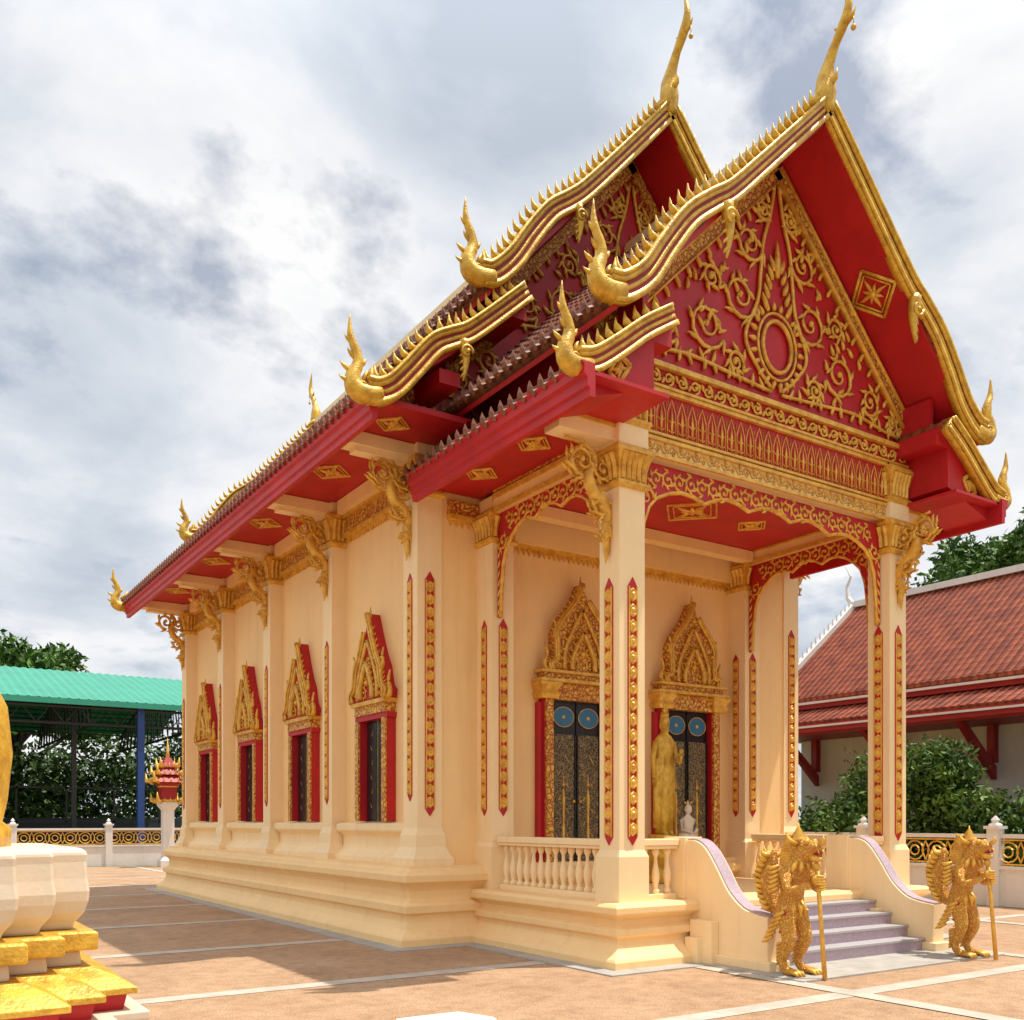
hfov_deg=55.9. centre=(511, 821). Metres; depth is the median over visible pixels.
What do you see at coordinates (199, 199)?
sky
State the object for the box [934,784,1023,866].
garden shrub
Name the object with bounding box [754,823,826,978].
guardian lion statue
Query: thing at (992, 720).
red eaves and struts
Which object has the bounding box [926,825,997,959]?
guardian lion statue
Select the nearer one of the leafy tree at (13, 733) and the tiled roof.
the tiled roof
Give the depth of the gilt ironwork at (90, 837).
35.06 m
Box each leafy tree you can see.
[0,629,120,817]
[0,662,22,736]
[910,507,1023,587]
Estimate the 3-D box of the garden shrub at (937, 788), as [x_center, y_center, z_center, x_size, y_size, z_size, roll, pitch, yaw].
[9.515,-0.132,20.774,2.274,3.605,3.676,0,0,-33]
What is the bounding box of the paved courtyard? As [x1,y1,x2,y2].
[76,865,1023,1019]
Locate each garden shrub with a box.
[798,747,911,856]
[798,805,812,831]
[906,733,1023,863]
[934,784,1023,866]
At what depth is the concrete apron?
11.29 m
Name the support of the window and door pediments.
in the thai temple hall
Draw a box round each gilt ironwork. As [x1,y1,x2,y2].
[17,830,179,844]
[818,838,1023,865]
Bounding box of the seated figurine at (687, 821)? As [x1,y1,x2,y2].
[678,801,702,837]
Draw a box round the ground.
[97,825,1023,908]
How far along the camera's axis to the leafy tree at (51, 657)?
53.68 m
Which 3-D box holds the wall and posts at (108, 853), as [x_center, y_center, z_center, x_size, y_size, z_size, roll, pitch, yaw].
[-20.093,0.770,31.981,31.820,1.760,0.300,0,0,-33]
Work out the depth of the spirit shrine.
34.81 m
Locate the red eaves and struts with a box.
[798,674,1023,785]
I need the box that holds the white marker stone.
[396,1011,495,1019]
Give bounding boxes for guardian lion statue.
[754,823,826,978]
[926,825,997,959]
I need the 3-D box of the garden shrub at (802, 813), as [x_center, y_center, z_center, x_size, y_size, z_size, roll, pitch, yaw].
[6.740,-0.038,25.206,2.238,3.450,4.390,0,0,-33]
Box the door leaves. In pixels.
[554,734,705,861]
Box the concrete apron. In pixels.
[144,888,1004,982]
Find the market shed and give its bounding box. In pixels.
[0,666,181,845]
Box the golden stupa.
[0,693,149,1019]
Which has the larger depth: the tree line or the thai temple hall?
the tree line
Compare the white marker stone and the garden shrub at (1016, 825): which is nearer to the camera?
the white marker stone
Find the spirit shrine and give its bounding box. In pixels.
[145,738,181,866]
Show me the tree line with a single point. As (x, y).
(40, 803)
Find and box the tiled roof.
[798,571,1023,725]
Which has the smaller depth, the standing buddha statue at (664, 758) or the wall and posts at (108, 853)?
the standing buddha statue at (664, 758)
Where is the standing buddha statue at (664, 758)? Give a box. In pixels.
[647,700,683,882]
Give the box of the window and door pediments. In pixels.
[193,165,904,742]
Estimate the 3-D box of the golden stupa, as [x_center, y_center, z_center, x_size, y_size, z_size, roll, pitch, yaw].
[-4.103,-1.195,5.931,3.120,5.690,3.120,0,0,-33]
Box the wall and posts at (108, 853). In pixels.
[7,818,179,866]
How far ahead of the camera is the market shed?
42.19 m
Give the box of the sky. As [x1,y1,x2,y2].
[0,0,1023,819]
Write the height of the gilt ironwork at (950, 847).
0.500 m
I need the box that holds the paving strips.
[85,866,1023,1019]
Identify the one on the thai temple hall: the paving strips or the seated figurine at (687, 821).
the seated figurine at (687, 821)
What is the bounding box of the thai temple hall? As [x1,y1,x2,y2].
[107,0,1011,971]
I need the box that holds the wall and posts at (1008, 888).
[803,816,1023,907]
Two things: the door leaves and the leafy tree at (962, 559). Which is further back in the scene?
the leafy tree at (962, 559)
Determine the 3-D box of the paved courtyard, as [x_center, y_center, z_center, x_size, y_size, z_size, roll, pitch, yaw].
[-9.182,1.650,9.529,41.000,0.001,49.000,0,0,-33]
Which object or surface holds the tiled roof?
on the walls and ridge at (1009, 765)
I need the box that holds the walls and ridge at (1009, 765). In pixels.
[798,563,1023,862]
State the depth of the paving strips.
9.72 m
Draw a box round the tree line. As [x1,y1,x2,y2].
[3,719,181,817]

